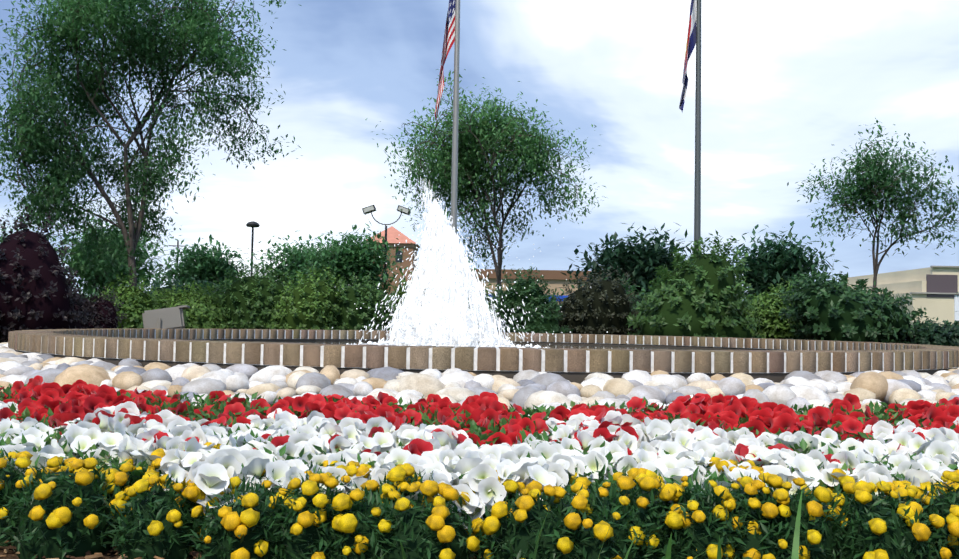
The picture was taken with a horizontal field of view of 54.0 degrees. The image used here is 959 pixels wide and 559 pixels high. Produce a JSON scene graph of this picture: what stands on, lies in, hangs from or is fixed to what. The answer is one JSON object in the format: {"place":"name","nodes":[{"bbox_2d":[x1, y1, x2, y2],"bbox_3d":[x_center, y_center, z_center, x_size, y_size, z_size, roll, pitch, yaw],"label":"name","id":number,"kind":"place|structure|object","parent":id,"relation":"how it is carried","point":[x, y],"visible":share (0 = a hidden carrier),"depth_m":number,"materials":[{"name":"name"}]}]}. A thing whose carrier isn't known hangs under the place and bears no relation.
{"place":"outdoors","nodes":[
{"label":"outdoors","id":0,"kind":"place"},
{"bbox_2d":[0,204,95,342],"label":"shrub","id":1,"kind":"object","parent":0,"point":[35,261],"depth_m":12.69,"materials":[{"name":"purple plant"}]},
{"bbox_2d":[0,0,301,288],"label":"tree","id":2,"kind":"object","parent":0,"point":[100,17],"depth_m":16.76,"materials":[{"name":"green plant"}]},
{"bbox_2d":[369,243,416,298],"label":"tower walls","id":3,"kind":"structure","parent":0,"point":[405,263],"depth_m":120.27,"materials":[{"name":"brown brick"}]},
{"bbox_2d":[380,251,402,261],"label":"tower windows","id":4,"kind":"structure","parent":3,"relation":"in","point":[400,258],"depth_m":120.28,"materials":[{"name":"black glass"}]},
{"bbox_2d":[366,226,419,247],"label":"tower roof","id":5,"kind":"structure","parent":3,"relation":"on","point":[393,233],"depth_m":121.12,"materials":[{"name":"tile"}]},
{"bbox_2d":[376,243,417,250],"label":"tower cornice","id":6,"kind":"structure","parent":3,"relation":"attached to","point":[414,246],"depth_m":120.24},
{"bbox_2d":[0,407,886,558],"bbox_3d":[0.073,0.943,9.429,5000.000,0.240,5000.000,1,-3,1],"label":"ground","id":7,"kind":"structure","parent":0,"point":[10,554],"depth_m":2.43,"materials":[{"name":"brown soil"}]},
{"bbox_2d":[0,226,53,242],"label":"tree leaves","id":8,"kind":"object","parent":7,"relation":"on","point":[1,241],"depth_m":44.62,"materials":[{"name":"green plant"}]},
{"bbox_2d":[71,285,98,297],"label":"hedge leaves","id":9,"kind":"object","parent":7,"relation":"on","point":[86,291],"depth_m":24.43,"materials":[{"name":"green plant"}]},
{"bbox_2d":[73,286,131,328],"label":"shrub leaves","id":10,"kind":"object","parent":7,"relation":"on","point":[89,302],"depth_m":14.91,"materials":[{"name":"plant"}]},
{"bbox_2d":[52,217,183,296],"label":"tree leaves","id":11,"kind":"object","parent":7,"relation":"on","point":[71,262],"depth_m":33.97,"materials":[{"name":"green plant"}]},
{"bbox_2d":[91,270,168,328],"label":"shrub leaves","id":12,"kind":"object","parent":7,"relation":"on","point":[136,318],"depth_m":16.23,"materials":[{"name":"green plant"}]},
{"bbox_2d":[81,274,230,301],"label":"hedge leaves","id":13,"kind":"object","parent":7,"relation":"on","point":[174,282],"depth_m":21.20,"materials":[{"name":"green plant"}]},
{"bbox_2d":[142,305,189,328],"bbox_3d":[-4.761,0.791,14.304,0.718,0.816,0.599,1,-3,1],"label":"floodlight","id":14,"kind":"object","parent":7,"relation":"on","point":[168,318],"visible":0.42,"depth_m":14.08,"materials":[{"name":"beige metal"}]},
{"bbox_2d":[182,308,187,326],"bbox_3d":[-4.492,0.581,14.352,0.047,0.290,0.409,2,-3,-11],"label":"floodlight lens","id":15,"kind":"object","parent":14,"relation":"attached to","point":[184,317],"visible":1,"depth_m":14.32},
{"bbox_2d":[56,240,280,283],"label":"power line poles","id":16,"kind":"object","parent":7,"relation":"on","point":[177,245],"visible":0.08,"depth_m":170.84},
{"bbox_2d":[140,280,235,328],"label":"shrub leaves","id":17,"kind":"object","parent":7,"relation":"on","point":[212,308],"depth_m":16.71,"materials":[{"name":"green plant"}]},
{"bbox_2d":[146,234,258,292],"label":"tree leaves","id":18,"kind":"object","parent":7,"relation":"on","point":[219,262],"depth_m":39.31,"materials":[{"name":"green plant"}]},
{"bbox_2d":[0,540,481,558],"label":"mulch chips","id":19,"kind":"object","parent":7,"relation":"on","point":[194,554],"visible":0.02,"depth_m":2.39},
{"bbox_2d":[246,221,259,275],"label":"car park lamp","id":20,"kind":"object","parent":7,"relation":"on","point":[252,224],"visible":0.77,"depth_m":46.12,"materials":[{"name":"grey metal"}]},
{"bbox_2d":[210,261,299,328],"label":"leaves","id":21,"kind":"object","parent":7,"relation":"on","point":[264,283],"depth_m":16.97,"materials":[{"name":"green plant"}]},
{"bbox_2d":[240,231,350,289],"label":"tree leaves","id":22,"kind":"object","parent":7,"relation":"on","point":[290,252],"depth_m":43.37,"materials":[{"name":"green plant"}]},
{"bbox_2d":[264,265,346,329],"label":"shrub leaves","id":23,"kind":"object","parent":7,"relation":"on","point":[300,326],"depth_m":16.48,"materials":[{"name":"green plant"}]},
{"bbox_2d":[282,221,410,298],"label":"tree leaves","id":24,"kind":"object","parent":7,"relation":"on","point":[340,263],"depth_m":37.41,"materials":[{"name":"green plant"}]},
{"bbox_2d":[330,272,397,330],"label":"shrub leaves","id":25,"kind":"object","parent":7,"relation":"on","point":[359,303],"depth_m":16.95,"materials":[{"name":"green plant"}]},
{"bbox_2d":[362,205,410,290],"bbox_3d":[-3.815,-0.361,38.054,1.945,5.304,0.360,1,-3,1],"label":"light pole","id":26,"kind":"object","parent":7,"relation":"on","point":[385,247],"visible":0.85,"depth_m":38.06,"materials":[{"name":"black metal"}]},
{"bbox_2d":[363,206,408,212],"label":"floodlights","id":27,"kind":"object","parent":26,"relation":"attached to","point":[370,208],"visible":0.93,"depth_m":37.98,"materials":[{"name":"grey metal"}]},
{"bbox_2d":[389,270,424,330],"bbox_3d":[-1.240,0.585,17.977,1.554,1.582,1.429,1,-3,1],"label":"shrub","id":28,"kind":"object","parent":7,"relation":"on","point":[401,293],"depth_m":17.90,"materials":[{"name":"green plant"}]},
{"bbox_2d":[450,0,459,251],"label":"flagpole","id":29,"kind":"object","parent":7,"relation":"on","point":[454,182],"visible":0.5,"depth_m":19.09,"materials":[{"name":"grey metal"}]},
{"bbox_2d":[435,0,454,119],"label":"flag","id":30,"kind":"object","parent":29,"relation":"attached to","point":[449,38],"visible":1,"depth_m":19.18,"materials":[{"name":"red fabric"}]},
{"bbox_2d":[0,444,958,558],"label":"marigold bush","id":31,"kind":"object","parent":7,"relation":"on","point":[49,549],"visible":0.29,"depth_m":2.37,"materials":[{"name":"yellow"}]},
{"bbox_2d":[0,442,958,558],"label":"yellow flowers","id":32,"kind":"object","parent":31,"relation":"attached to","point":[644,478],"visible":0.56,"depth_m":2.38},
{"bbox_2d":[0,342,958,417],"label":"river rocks","id":33,"kind":"object","parent":7,"relation":"on","point":[529,388],"visible":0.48,"depth_m":4.93,"materials":[{"name":"white stone"}]},
{"bbox_2d":[468,282,500,327],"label":"shrub leaves","id":34,"kind":"object","parent":7,"relation":"on","point":[493,293],"depth_m":18.77,"materials":[{"name":"green plant"}]},
{"bbox_2d":[365,69,606,299],"bbox_3d":[0.155,-1.882,25.692,6.677,7.386,5.100,1,-3,1],"label":"tree","id":35,"kind":"object","parent":7,"relation":"on","point":[540,159],"depth_m":25.47,"materials":[{"name":"green plant"}]},
{"bbox_2d":[15,339,958,383],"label":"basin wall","id":36,"kind":"structure","parent":7,"relation":"on","point":[577,377],"depth_m":5.58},
{"bbox_2d":[8,328,958,372],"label":"wall","id":37,"kind":"structure","parent":36,"relation":"on","point":[930,356],"depth_m":5.58,"materials":[{"name":"brown brick"}]},
{"bbox_2d":[10,329,957,372],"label":"mortar joints","id":38,"kind":"object","parent":37,"relation":"in","point":[475,359],"visible":0.25,"depth_m":5.43,"materials":[{"name":"white concrete"}]},
{"bbox_2d":[245,341,725,349],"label":"basin water","id":39,"kind":"structure","parent":36,"relation":"in","point":[556,346],"depth_m":12.11,"materials":[{"name":"grey liquid"}]},
{"bbox_2d":[382,217,509,346],"bbox_3d":[-0.332,-0.003,9.488,1.439,1.503,1.407,1,-3,1],"label":"fountain jet","id":40,"kind":"object","parent":39,"relation":"on","point":[451,305],"visible":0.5,"depth_m":9.15},
{"bbox_2d":[415,222,477,347],"bbox_3d":[-0.310,0.026,9.486,0.641,1.443,0.596,1,-3,1],"label":"fountain jet","id":41,"kind":"object","parent":39,"relation":"on","point":[454,311],"depth_m":9.31},
{"bbox_2d":[391,220,502,346],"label":"fountain water","id":42,"kind":"structure","parent":39,"relation":"on","point":[408,327],"depth_m":9.20,"materials":[{"name":"white liquid"}]},
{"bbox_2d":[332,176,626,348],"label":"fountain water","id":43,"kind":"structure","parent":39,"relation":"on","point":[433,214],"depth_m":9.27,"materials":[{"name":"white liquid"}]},
{"bbox_2d":[489,285,564,323],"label":"hedge leaves","id":44,"kind":"object","parent":7,"relation":"on","point":[558,309],"depth_m":20.61,"materials":[{"name":"green plant"}]},
{"bbox_2d":[488,266,572,333],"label":"shrub leaves","id":45,"kind":"object","parent":7,"relation":"on","point":[501,293],"depth_m":16.13,"materials":[{"name":"green plant"}]},
{"bbox_2d":[380,487,802,558],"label":"grass","id":46,"kind":"structure","parent":7,"relation":"on","point":[795,551],"depth_m":2.11,"materials":[{"name":"green plant"}]},
{"bbox_2d":[551,265,641,334],"bbox_3d":[2.149,0.553,16.882,1.849,1.623,1.706,1,-3,1],"label":"shrub","id":47,"kind":"object","parent":7,"relation":"on","point":[611,306],"depth_m":16.42,"materials":[{"name":"plant"}]},
{"bbox_2d":[554,273,653,333],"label":"hedge leaves","id":48,"kind":"object","parent":7,"relation":"on","point":[632,288],"depth_m":20.40,"materials":[{"name":"green plant"}]},
{"bbox_2d":[559,222,691,295],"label":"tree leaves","id":49,"kind":"object","parent":7,"relation":"on","point":[648,259],"depth_m":26.33,"materials":[{"name":"green plant"}]},
{"bbox_2d":[625,229,766,337],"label":"shrub leaves","id":50,"kind":"object","parent":7,"relation":"on","point":[656,298],"depth_m":15.18,"materials":[{"name":"green plant"}]},
{"bbox_2d":[694,0,700,249],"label":"flagpole","id":51,"kind":"object","parent":7,"relation":"on","point":[697,210],"visible":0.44,"depth_m":19.03,"materials":[{"name":"grey metal"}]},
{"bbox_2d":[679,0,695,111],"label":"state flag","id":52,"kind":"object","parent":51,"relation":"attached to","point":[691,41],"visible":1,"depth_m":19.12,"materials":[{"name":"blue fabric"}]},
{"bbox_2d":[741,293,757,302],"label":"hedge leaves","id":53,"kind":"object","parent":7,"relation":"on","point":[747,296],"visible":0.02,"depth_m":23.66,"materials":[{"name":"green plant"}]},
{"bbox_2d":[739,278,798,338],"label":"shrub leaves","id":54,"kind":"object","parent":7,"relation":"on","point":[763,298],"depth_m":17.04,"materials":[{"name":"green plant"}]},
{"bbox_2d":[723,221,848,303],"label":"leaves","id":55,"kind":"object","parent":7,"relation":"on","point":[762,277],"depth_m":29.39,"materials":[{"name":"green plant"}]},
{"bbox_2d":[773,264,928,343],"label":"shrub leaves","id":56,"kind":"object","parent":7,"relation":"on","point":[858,292],"depth_m":15.13,"materials":[{"name":"green plant"}]},
{"bbox_2d":[787,118,958,290],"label":"tree","id":57,"kind":"object","parent":7,"relation":"on","point":[852,191],"depth_m":21.61,"materials":[{"name":"green plant"}]},
{"bbox_2d":[898,317,958,346],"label":"shrub leaves","id":58,"kind":"object","parent":7,"relation":"on","point":[923,335],"depth_m":14.92,"materials":[{"name":"green plant"}]},
{"bbox_2d":[902,320,955,338],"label":"hedge leaves","id":59,"kind":"object","parent":7,"relation":"on","point":[917,322],"depth_m":19.02,"materials":[{"name":"green plant"}]},
{"bbox_2d":[411,258,479,287],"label":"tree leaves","id":60,"kind":"object","parent":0,"point":[469,268],"depth_m":47.62,"materials":[{"name":"green plant"}]},
{"bbox_2d":[0,0,958,299],"label":"sky","id":61,"kind":"structure","parent":0,"point":[783,82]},
{"bbox_2d":[488,294,567,300],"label":"shop stripe","id":62,"kind":"object","parent":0,"point":[563,296],"visible":0.07,"depth_m":71.89,"materials":[{"name":"blue"}]},
{"bbox_2d":[476,278,597,303],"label":"shop walls","id":63,"kind":"structure","parent":0,"point":[554,284],"depth_m":71.98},
{"bbox_2d":[471,269,598,279],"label":"shop fascia","id":64,"kind":"structure","parent":63,"relation":"attached to","point":[553,274],"depth_m":71.77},
{"bbox_2d":[847,267,958,326],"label":"store walls","id":65,"kind":"structure","parent":0,"point":[900,283],"depth_m":62.09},
{"bbox_2d":[910,266,958,293],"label":"roof trim","id":66,"kind":"structure","parent":65,"relation":"on","point":[936,292],"depth_m":61.53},
{"bbox_2d":[926,274,957,297],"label":"store sign panel","id":67,"kind":"object","parent":65,"relation":"attached to","point":[942,283],"visible":0.79,"depth_m":61.68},
{"bbox_2d":[954,295,958,320],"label":"store banner","id":68,"kind":"object","parent":65,"relation":"attached to","point":[956,308],"visible":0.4,"depth_m":61.59,"materials":[{"name":"white"}]},
{"bbox_3d":[0.023,0.705,3.811,8.352,0.195,2.553,1,-3,1],"label":"petunia foliage mat","id":69,"kind":"object","parent":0,"visible":0},
{"bbox_2d":[0,384,956,502],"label":"petunia leaves","id":70,"kind":"object","parent":69,"relation":"on","point":[473,428],"visible":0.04,"depth_m":3.40,"materials":[{"name":"green plant"}]},
{"bbox_2d":[0,375,958,528],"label":"petunias","id":71,"kind":"object","parent":69,"relation":"on","point":[207,473],"depth_m":3.07,"materials":[{"name":"white plant"}]},
{"bbox_2d":[56,395,953,470],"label":"red flowers","id":72,"kind":"object","parent":69,"relation":"on","point":[417,446],"visible":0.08,"depth_m":3.08,"materials":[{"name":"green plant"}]}
]}

